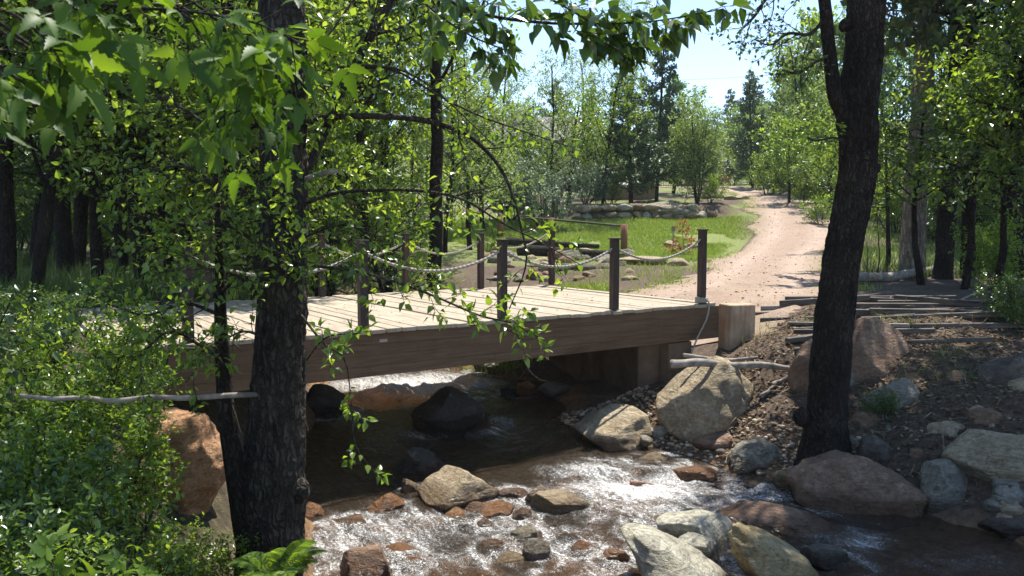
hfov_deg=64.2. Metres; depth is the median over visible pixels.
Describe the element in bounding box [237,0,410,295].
tall tree
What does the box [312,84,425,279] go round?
alder
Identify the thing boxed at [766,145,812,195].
green bush
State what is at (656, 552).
boulder
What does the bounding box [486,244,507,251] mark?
gully rock
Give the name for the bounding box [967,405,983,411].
slope stone
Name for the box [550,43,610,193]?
airy tree
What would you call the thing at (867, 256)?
sapling
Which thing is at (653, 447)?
beach stone
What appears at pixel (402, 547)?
streambed stone
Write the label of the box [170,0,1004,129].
sky
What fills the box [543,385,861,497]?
gravel
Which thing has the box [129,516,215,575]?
green bush
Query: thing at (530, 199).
silver bush
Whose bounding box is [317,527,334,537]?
streambed stone
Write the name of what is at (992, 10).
pine tree
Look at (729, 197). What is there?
edging stone
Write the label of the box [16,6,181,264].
alder
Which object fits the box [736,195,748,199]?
edging stone
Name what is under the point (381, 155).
alder
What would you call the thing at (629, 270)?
gully rock
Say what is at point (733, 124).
hill tree
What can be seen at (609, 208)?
stone wall
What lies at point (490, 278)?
gully rock
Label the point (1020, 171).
leafy tree
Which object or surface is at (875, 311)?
timber
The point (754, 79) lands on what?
conifer
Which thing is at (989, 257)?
green bush
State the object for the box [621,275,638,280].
gully rock
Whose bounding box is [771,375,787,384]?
driftwood pole
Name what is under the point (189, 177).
alder
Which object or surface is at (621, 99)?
airy tree
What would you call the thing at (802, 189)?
green bush
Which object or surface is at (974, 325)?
timber
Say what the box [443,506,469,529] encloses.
streambed stone
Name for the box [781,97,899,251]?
leafy tree
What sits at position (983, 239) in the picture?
green bush
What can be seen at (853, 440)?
slope stone
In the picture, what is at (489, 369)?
boulder
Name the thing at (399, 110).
alder
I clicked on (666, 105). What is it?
conifer
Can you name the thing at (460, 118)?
conifer
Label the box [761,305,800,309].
timber
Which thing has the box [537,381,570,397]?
boulder
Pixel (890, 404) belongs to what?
green bush
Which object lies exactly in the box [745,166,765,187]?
green bush
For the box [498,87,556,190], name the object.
oak tree
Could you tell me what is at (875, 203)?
thicket
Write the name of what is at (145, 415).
green bush
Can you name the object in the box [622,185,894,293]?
roadside grass
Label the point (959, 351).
slope weeds
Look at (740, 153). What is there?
hill tree
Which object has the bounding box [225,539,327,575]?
fern
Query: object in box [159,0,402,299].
alder
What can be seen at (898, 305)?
timber
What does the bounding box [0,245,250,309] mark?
woodland grass
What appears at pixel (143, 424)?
green bush
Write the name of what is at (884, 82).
hill tree
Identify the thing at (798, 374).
boulder
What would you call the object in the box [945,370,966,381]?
slope stone
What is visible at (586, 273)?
gully rock
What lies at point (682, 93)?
oak tree
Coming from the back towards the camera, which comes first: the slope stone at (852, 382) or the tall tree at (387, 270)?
the tall tree at (387, 270)
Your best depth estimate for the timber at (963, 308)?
11.51 m
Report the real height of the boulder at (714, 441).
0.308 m
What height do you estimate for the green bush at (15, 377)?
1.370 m
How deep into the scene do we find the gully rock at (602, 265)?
24.13 m
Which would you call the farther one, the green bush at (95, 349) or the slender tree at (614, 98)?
the slender tree at (614, 98)
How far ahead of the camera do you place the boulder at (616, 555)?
6.72 m
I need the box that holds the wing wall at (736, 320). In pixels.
[718,302,754,349]
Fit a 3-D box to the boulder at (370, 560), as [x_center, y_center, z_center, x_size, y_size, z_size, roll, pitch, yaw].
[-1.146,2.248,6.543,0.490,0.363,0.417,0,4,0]
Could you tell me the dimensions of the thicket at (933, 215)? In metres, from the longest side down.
4.084 x 3.528 x 3.024 m
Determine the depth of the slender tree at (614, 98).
40.75 m
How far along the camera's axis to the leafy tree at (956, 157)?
12.40 m
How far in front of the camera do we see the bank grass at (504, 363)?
14.23 m
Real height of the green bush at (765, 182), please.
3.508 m
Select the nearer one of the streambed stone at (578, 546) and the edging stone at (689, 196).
the streambed stone at (578, 546)
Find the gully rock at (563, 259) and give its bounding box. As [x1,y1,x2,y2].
[556,256,575,262]
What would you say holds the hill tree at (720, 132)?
on the ground at (584, 395)
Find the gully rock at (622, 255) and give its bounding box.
[619,252,633,256]
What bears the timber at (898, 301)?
on the ground at (584, 395)
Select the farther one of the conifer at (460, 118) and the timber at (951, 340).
the conifer at (460, 118)
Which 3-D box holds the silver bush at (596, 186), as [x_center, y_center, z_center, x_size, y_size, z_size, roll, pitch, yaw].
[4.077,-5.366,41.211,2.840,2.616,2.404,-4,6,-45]
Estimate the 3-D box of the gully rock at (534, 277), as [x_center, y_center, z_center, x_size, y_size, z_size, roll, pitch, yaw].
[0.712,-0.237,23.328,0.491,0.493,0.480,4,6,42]
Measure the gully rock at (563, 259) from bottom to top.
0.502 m
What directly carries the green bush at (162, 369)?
on the ground at (584, 395)
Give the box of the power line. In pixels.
[570,64,904,81]
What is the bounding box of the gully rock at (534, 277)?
[525,272,543,279]
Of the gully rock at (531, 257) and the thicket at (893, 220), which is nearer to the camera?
the gully rock at (531, 257)
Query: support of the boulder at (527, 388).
in the creek water
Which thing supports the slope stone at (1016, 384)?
on the ground at (584, 395)
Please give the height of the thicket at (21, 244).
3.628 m
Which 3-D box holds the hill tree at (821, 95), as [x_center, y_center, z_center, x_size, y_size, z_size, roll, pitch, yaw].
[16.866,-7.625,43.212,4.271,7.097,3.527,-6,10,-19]
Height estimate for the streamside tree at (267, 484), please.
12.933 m
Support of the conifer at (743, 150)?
on the ground at (584, 395)
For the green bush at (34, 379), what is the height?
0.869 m
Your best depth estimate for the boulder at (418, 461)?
8.97 m
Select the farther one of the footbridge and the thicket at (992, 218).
the thicket at (992, 218)
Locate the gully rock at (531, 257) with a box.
[527,255,536,258]
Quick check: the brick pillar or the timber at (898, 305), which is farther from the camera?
the brick pillar
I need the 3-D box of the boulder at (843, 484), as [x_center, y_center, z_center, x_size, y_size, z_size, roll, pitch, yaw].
[3.476,2.059,8.271,1.335,0.815,1.222,2,5,25]
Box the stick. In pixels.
[961,286,987,299]
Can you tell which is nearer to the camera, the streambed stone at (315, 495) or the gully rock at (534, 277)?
the streambed stone at (315, 495)
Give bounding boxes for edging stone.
[681,194,693,197]
[723,195,736,199]
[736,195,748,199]
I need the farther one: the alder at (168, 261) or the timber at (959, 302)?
the alder at (168, 261)
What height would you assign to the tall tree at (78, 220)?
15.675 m
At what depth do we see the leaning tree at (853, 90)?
8.42 m
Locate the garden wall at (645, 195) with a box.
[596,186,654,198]
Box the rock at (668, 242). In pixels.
[664,240,678,245]
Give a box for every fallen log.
[506,237,599,248]
[516,245,619,257]
[858,266,932,282]
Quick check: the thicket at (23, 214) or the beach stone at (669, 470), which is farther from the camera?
the thicket at (23, 214)
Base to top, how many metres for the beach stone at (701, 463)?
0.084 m
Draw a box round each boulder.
[129,405,225,514]
[305,502,328,523]
[306,384,344,422]
[339,544,394,575]
[366,492,404,519]
[388,447,445,500]
[401,478,419,499]
[411,386,489,441]
[416,465,499,517]
[473,362,500,376]
[475,500,514,521]
[497,487,527,509]
[500,383,518,399]
[510,525,537,539]
[512,507,531,526]
[515,381,537,396]
[522,538,550,569]
[525,485,545,506]
[530,488,591,531]
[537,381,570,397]
[570,403,652,456]
[600,549,629,570]
[620,523,728,575]
[630,481,681,490]
[634,452,668,465]
[640,435,652,446]
[645,201,698,217]
[651,425,668,439]
[655,356,753,443]
[656,509,736,567]
[673,466,717,483]
[678,532,719,562]
[693,430,735,450]
[716,500,833,550]
[727,438,780,475]
[728,522,819,575]
[741,478,778,500]
[772,470,793,500]
[783,450,927,530]
[787,338,811,390]
[800,543,849,571]
[851,317,911,382]
[857,433,893,464]
[861,377,920,411]
[885,425,896,431]
[919,458,967,513]
[941,429,1023,482]
[973,352,1023,387]
[977,514,1023,540]
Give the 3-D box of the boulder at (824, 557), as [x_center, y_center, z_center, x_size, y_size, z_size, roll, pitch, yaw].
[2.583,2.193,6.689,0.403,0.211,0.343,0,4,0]
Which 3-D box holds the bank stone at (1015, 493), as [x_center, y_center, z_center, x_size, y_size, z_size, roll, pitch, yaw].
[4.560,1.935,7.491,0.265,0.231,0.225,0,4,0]
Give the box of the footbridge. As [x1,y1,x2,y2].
[66,223,718,395]
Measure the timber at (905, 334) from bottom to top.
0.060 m
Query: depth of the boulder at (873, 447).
8.36 m
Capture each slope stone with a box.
[850,377,855,386]
[850,437,857,444]
[852,411,879,427]
[853,401,863,406]
[909,448,924,459]
[927,422,958,436]
[942,421,964,430]
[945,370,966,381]
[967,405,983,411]
[968,407,1002,424]
[1008,377,1023,390]
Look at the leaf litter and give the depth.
9.59 m
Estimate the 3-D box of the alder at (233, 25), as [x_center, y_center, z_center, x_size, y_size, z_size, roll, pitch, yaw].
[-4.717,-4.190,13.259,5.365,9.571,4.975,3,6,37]
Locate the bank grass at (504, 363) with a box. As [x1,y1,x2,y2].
[447,357,549,385]
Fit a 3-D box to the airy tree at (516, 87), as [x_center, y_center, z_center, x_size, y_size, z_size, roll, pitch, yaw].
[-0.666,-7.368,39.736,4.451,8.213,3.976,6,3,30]
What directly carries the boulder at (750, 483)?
on the ground at (584, 395)
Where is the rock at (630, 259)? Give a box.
[619,256,667,263]
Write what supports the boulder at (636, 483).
in the creek water
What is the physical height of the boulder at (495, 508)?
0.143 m
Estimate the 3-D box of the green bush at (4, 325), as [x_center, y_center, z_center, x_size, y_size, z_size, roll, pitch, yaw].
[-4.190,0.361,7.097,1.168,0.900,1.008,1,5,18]
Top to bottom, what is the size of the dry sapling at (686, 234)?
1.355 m
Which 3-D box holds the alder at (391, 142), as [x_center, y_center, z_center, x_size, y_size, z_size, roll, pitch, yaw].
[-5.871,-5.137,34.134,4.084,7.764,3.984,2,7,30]
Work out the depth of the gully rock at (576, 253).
26.56 m
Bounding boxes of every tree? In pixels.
[0,0,17,292]
[19,0,758,575]
[27,31,83,269]
[28,0,74,279]
[106,7,128,283]
[113,3,160,293]
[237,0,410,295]
[305,0,429,293]
[348,0,541,290]
[363,1,470,292]
[379,55,461,244]
[407,101,449,179]
[415,35,533,249]
[417,51,495,226]
[444,52,549,206]
[447,70,523,230]
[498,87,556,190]
[504,94,535,115]
[511,47,593,204]
[535,78,607,203]
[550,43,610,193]
[573,0,659,203]
[579,108,607,170]
[597,67,656,171]
[649,76,716,192]
[660,94,732,202]
[701,118,723,167]
[705,0,1021,466]
[709,119,726,159]
[717,102,760,172]
[728,134,757,183]
[734,111,772,154]
[745,0,891,187]
[752,24,825,197]
[754,97,785,152]
[756,112,818,202]
[765,81,808,150]
[776,76,828,186]
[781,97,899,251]
[787,79,838,207]
[793,0,1009,277]
[822,115,936,267]
[825,22,943,163]
[873,59,991,284]
[879,5,947,190]
[882,1,999,237]
[884,0,1008,279]
[885,64,1023,289]
[886,0,1004,278]
[889,14,1023,200]
[893,0,1023,282]
[903,20,1023,292]
[904,78,1005,202]
[915,0,1023,218]
[926,11,1006,239]
[928,18,1005,226]
[940,0,1008,241]
[945,0,1023,223]
[971,2,1023,81]
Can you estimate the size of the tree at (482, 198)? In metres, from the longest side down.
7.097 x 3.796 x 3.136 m
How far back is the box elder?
1.96 m
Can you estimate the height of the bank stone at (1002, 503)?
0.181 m
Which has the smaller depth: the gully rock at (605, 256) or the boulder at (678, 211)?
the gully rock at (605, 256)
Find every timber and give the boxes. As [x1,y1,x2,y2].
[755,307,1023,314]
[760,313,914,321]
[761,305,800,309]
[779,295,869,305]
[785,295,956,299]
[785,334,812,342]
[787,322,908,327]
[793,328,934,333]
[856,303,962,308]
[856,309,998,320]
[859,297,893,302]
[860,310,1015,319]
[869,308,1020,315]
[877,300,1017,302]
[890,322,1023,328]
[894,295,1009,306]
[901,329,996,335]
[906,337,993,343]
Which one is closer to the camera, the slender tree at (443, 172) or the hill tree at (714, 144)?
the slender tree at (443, 172)
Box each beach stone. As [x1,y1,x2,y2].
[647,444,658,453]
[664,467,674,474]
[696,461,706,465]
[714,448,726,455]
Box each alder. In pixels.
[0,0,26,33]
[0,0,204,171]
[0,0,219,295]
[0,0,258,302]
[9,1,96,208]
[10,1,201,269]
[10,11,71,264]
[12,11,127,257]
[13,136,181,256]
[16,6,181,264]
[19,0,416,288]
[26,0,253,266]
[34,0,412,301]
[96,0,227,276]
[100,18,256,255]
[151,0,446,270]
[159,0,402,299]
[193,0,460,296]
[201,26,459,270]
[242,6,495,274]
[307,124,456,294]
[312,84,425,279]
[352,98,414,200]
[388,21,544,252]
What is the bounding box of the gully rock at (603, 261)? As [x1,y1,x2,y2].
[596,260,609,264]
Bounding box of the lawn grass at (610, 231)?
[401,214,866,261]
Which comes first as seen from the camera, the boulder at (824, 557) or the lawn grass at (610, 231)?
the boulder at (824, 557)
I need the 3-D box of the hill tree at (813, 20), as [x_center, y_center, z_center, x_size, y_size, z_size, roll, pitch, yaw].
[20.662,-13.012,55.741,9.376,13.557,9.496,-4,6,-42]
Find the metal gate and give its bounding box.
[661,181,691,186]
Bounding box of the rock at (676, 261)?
[668,258,688,265]
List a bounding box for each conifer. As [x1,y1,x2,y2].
[444,68,492,178]
[538,80,569,116]
[571,71,681,202]
[616,29,708,201]
[707,88,736,160]
[718,79,774,187]
[725,69,772,159]
[756,61,802,169]
[781,33,834,171]
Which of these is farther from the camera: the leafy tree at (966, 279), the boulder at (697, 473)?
the leafy tree at (966, 279)
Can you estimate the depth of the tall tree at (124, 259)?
15.92 m
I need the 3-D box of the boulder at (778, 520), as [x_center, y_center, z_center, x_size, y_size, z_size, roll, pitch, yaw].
[2.477,2.181,7.532,1.070,0.390,0.910,-2,5,-22]
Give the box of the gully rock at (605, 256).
[595,254,609,261]
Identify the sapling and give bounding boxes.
[661,218,695,253]
[866,241,871,271]
[877,217,883,272]
[880,185,894,272]
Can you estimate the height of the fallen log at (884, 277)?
0.278 m
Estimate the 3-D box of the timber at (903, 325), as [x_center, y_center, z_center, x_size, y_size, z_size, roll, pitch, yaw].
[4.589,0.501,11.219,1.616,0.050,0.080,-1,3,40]
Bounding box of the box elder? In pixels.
[0,0,373,205]
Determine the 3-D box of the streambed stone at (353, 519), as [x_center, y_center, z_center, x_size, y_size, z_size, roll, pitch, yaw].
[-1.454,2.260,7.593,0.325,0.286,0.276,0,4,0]
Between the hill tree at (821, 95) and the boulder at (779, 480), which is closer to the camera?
the boulder at (779, 480)
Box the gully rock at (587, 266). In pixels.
[572,264,596,270]
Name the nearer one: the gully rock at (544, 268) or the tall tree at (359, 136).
the tall tree at (359, 136)
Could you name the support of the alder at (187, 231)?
on the ground at (584, 395)
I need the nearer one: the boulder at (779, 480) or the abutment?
the boulder at (779, 480)
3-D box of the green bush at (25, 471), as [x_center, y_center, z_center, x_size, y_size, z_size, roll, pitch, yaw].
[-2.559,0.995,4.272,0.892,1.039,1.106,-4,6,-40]
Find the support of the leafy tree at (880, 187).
on the ground at (584, 395)
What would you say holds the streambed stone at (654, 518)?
in the creek water
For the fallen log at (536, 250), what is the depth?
27.58 m
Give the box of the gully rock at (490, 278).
[486,277,496,280]
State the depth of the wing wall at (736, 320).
11.75 m
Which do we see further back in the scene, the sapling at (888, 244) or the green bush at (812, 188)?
the green bush at (812, 188)
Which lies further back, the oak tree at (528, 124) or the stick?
the oak tree at (528, 124)
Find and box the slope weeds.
[740,309,1022,383]
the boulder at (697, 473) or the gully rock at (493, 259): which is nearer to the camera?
the boulder at (697, 473)
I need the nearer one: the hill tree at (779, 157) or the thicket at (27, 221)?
the thicket at (27, 221)
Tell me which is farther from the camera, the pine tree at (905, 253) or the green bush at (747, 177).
the green bush at (747, 177)
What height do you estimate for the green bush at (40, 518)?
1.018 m
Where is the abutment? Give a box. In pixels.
[549,341,691,388]
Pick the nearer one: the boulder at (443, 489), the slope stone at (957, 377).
the boulder at (443, 489)
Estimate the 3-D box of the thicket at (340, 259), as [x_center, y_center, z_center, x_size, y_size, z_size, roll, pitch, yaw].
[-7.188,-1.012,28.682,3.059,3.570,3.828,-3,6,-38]
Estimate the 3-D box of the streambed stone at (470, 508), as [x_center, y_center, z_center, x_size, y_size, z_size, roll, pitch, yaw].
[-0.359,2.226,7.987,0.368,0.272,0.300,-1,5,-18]
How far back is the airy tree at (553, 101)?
41.74 m
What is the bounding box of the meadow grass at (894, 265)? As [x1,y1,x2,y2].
[860,205,996,278]
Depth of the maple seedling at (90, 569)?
2.21 m
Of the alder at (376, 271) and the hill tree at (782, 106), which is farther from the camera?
the hill tree at (782, 106)
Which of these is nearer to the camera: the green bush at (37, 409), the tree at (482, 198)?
the green bush at (37, 409)
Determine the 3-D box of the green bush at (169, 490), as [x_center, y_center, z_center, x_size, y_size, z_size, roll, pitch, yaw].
[-2.342,1.182,4.978,0.696,0.706,0.687,0,7,-10]
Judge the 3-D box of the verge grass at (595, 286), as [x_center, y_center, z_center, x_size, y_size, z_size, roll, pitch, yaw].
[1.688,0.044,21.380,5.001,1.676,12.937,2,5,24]
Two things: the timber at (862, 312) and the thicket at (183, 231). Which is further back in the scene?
the thicket at (183, 231)
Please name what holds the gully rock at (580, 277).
on the ground at (584, 395)
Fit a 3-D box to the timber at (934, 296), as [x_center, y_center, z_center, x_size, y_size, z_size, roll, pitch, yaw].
[5.710,0.176,13.052,2.554,0.100,0.100,0,4,14]
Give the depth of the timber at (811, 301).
12.90 m
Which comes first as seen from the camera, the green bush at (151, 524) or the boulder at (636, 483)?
the green bush at (151, 524)
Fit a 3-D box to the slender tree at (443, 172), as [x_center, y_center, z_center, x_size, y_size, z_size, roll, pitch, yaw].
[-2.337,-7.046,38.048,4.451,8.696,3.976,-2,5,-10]
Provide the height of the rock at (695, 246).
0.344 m
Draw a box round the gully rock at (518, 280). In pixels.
[512,277,525,281]
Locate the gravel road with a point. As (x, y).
(789, 241)
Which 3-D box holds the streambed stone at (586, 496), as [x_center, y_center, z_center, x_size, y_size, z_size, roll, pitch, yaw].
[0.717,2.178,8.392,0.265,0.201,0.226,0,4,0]
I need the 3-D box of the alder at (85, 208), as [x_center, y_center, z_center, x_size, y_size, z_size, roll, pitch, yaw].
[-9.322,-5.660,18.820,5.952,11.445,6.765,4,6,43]
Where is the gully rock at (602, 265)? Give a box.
[596,263,608,268]
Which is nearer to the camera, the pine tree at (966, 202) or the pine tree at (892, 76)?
the pine tree at (966, 202)
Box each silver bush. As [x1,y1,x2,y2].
[470,143,552,220]
[502,157,590,226]
[557,155,617,203]
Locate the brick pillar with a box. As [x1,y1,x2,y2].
[718,164,730,185]
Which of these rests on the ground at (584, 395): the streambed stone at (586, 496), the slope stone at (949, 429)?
the slope stone at (949, 429)
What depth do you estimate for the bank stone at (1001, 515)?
7.30 m
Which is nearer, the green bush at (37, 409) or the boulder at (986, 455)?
the green bush at (37, 409)
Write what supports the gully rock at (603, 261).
on the ground at (584, 395)
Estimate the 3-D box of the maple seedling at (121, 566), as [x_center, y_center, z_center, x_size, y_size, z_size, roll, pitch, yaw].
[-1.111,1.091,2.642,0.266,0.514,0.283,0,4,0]
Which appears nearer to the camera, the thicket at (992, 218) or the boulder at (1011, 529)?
the boulder at (1011, 529)
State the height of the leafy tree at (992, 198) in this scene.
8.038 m
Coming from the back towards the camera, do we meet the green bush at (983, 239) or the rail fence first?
the rail fence
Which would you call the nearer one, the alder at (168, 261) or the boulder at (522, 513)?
the boulder at (522, 513)
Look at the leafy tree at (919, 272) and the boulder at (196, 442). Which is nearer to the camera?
the boulder at (196, 442)
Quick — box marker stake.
[672,226,674,252]
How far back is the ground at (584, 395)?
9.56 m
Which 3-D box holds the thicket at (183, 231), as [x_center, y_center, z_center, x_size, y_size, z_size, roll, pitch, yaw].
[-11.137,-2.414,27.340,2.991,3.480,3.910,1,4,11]
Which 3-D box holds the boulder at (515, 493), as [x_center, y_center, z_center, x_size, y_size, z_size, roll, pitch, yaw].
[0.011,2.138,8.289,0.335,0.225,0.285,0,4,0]
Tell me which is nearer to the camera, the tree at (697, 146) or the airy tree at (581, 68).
the tree at (697, 146)
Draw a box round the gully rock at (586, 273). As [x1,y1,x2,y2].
[582,271,591,276]
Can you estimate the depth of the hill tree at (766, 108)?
91.03 m
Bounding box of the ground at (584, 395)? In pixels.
[0,119,1023,575]
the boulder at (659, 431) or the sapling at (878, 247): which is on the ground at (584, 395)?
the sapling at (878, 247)
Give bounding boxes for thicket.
[13,166,33,228]
[14,185,99,261]
[15,167,51,251]
[53,189,131,259]
[127,191,214,250]
[184,221,252,272]
[308,223,356,296]
[312,212,415,283]
[358,205,443,257]
[809,162,889,218]
[870,163,929,233]
[891,179,991,241]
[956,188,1000,244]
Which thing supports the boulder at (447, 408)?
in the creek water
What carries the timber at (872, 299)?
on the ground at (584, 395)
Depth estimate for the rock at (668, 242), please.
32.08 m
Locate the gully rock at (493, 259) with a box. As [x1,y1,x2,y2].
[487,255,511,262]
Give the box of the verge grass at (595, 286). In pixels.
[521,253,685,291]
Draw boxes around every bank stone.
[981,498,1002,511]
[990,495,1014,504]
[991,477,1019,487]
[991,485,1023,502]
[995,512,1013,518]
[999,501,1018,505]
[999,504,1023,515]
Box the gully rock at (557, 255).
[555,250,563,259]
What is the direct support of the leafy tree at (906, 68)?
on the ground at (584, 395)
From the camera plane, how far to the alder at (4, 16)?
9.36 m
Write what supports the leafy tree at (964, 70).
on the ground at (584, 395)
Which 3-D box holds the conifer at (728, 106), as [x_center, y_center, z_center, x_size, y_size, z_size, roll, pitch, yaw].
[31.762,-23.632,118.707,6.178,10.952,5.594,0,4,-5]
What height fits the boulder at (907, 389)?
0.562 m
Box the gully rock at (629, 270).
[624,268,634,272]
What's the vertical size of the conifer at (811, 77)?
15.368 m
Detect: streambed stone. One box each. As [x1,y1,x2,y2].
[306,489,330,504]
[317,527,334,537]
[339,514,372,540]
[383,542,417,570]
[397,555,425,573]
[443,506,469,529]
[461,501,494,527]
[475,518,493,535]
[481,539,507,560]
[494,550,529,574]
[570,540,592,561]
[575,489,593,503]
[627,514,649,525]
[649,515,659,528]
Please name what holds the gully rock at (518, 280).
on the ground at (584, 395)
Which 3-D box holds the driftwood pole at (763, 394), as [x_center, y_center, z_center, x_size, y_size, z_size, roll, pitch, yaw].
[3.134,1.272,9.984,0.300,0.157,0.064,-3,5,-34]
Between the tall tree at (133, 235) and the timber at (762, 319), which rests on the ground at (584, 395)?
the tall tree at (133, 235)
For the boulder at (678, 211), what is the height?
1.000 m
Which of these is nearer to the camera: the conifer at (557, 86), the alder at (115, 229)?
the alder at (115, 229)
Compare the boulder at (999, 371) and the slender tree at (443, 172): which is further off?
the slender tree at (443, 172)
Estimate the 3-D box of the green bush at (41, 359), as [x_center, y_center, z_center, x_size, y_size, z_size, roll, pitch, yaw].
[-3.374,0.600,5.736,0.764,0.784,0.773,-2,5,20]
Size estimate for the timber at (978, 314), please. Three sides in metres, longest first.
1.965 x 0.090 x 0.080 m
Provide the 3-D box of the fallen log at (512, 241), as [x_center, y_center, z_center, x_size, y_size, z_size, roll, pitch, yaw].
[1.575,-1.766,31.920,3.771,0.445,0.448,1,5,17]
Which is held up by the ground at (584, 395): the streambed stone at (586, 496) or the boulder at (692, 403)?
the boulder at (692, 403)
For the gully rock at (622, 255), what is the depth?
27.02 m
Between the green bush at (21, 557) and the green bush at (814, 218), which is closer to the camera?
the green bush at (21, 557)
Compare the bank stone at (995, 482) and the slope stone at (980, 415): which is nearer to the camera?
the bank stone at (995, 482)
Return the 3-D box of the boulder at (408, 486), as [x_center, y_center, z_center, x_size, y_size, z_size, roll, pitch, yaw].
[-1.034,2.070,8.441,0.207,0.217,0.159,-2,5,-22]
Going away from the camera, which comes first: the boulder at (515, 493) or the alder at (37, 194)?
the boulder at (515, 493)
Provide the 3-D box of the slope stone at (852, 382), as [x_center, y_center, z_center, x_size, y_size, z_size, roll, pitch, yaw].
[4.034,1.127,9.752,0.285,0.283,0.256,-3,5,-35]
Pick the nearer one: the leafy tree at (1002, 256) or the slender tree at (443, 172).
the leafy tree at (1002, 256)
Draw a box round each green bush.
[0,277,106,376]
[0,281,82,415]
[0,318,71,416]
[0,344,127,465]
[0,351,123,488]
[0,374,136,550]
[0,400,186,548]
[0,428,137,575]
[0,476,141,575]
[12,292,178,418]
[22,363,178,483]
[43,473,186,575]
[52,508,197,575]
[69,295,192,408]
[79,420,190,534]
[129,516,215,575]
[164,511,271,575]
[584,170,624,203]
[693,172,730,202]
[729,160,745,185]
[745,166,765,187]
[747,151,786,194]
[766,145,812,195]
[784,149,837,197]
[785,176,816,202]
[790,159,835,203]
[796,194,830,223]
[854,383,901,421]
[948,209,1023,288]
[955,222,999,269]
[972,268,1023,331]
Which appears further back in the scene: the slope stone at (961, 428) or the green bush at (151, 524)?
the slope stone at (961, 428)
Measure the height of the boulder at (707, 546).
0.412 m
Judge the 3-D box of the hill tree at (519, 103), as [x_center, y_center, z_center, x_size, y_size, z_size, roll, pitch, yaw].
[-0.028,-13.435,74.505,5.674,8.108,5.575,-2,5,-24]
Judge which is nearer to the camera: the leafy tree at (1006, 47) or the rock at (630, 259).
the leafy tree at (1006, 47)
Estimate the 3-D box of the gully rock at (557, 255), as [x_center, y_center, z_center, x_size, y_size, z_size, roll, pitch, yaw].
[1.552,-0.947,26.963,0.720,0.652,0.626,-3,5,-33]
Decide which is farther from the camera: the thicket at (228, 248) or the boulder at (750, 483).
the thicket at (228, 248)
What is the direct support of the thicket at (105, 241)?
on the ground at (584, 395)
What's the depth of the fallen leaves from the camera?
10.89 m
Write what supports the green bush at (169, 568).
on the ground at (584, 395)
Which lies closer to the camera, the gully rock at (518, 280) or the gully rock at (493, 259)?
the gully rock at (518, 280)
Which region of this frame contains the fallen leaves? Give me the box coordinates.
[105,287,671,338]
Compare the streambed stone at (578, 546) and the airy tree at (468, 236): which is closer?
the streambed stone at (578, 546)
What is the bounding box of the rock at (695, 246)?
[684,242,697,248]
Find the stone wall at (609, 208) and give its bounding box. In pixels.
[572,203,715,219]
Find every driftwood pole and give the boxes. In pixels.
[670,358,789,370]
[683,353,757,361]
[758,385,776,398]
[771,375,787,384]
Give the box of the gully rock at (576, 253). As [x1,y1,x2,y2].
[561,250,585,260]
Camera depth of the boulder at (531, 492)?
8.07 m
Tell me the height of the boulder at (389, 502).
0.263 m
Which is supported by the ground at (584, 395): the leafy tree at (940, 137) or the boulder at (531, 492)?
the leafy tree at (940, 137)
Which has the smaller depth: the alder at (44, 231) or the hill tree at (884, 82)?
the alder at (44, 231)
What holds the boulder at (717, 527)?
in the creek water
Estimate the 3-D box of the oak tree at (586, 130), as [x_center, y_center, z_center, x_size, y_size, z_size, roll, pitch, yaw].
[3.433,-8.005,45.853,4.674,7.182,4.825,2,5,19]
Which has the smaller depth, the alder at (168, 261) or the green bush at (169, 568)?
the green bush at (169, 568)
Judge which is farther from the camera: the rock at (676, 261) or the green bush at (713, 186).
the green bush at (713, 186)
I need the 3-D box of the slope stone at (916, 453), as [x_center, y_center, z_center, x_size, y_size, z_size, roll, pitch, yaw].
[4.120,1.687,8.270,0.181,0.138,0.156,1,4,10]
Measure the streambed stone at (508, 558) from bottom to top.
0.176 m
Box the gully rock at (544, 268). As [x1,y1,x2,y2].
[538,261,558,270]
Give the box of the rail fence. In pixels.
[497,213,627,248]
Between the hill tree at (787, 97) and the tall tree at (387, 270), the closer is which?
the tall tree at (387, 270)
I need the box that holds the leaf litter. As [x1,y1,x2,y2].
[616,292,1023,506]
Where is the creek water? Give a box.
[305,292,1023,575]
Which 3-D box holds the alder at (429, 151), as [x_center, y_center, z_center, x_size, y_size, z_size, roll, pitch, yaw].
[-6.452,-6.220,26.515,7.348,14.108,8.505,4,6,40]
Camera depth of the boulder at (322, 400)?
11.46 m
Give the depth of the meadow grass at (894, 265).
26.66 m
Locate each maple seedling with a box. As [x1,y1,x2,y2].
[0,522,79,575]
[24,533,108,575]
[72,557,161,575]
[96,544,150,575]
[114,558,164,575]
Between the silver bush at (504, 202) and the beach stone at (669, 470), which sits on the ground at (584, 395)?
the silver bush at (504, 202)
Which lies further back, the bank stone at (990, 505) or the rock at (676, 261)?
the rock at (676, 261)
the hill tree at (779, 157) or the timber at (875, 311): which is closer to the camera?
the timber at (875, 311)
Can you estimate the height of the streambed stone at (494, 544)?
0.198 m
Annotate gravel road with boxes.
[626,186,857,344]
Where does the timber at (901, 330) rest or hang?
on the ground at (584, 395)
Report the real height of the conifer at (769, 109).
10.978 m
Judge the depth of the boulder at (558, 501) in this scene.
7.79 m
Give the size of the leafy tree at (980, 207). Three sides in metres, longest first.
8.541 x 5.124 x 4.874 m
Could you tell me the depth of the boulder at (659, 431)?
10.07 m
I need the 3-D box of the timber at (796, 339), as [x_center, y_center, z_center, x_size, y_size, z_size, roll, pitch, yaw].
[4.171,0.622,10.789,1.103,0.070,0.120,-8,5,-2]
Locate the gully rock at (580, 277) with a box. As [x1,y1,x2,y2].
[574,275,584,280]
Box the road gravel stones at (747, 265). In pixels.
[619,197,827,304]
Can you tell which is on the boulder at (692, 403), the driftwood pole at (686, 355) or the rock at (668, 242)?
the driftwood pole at (686, 355)

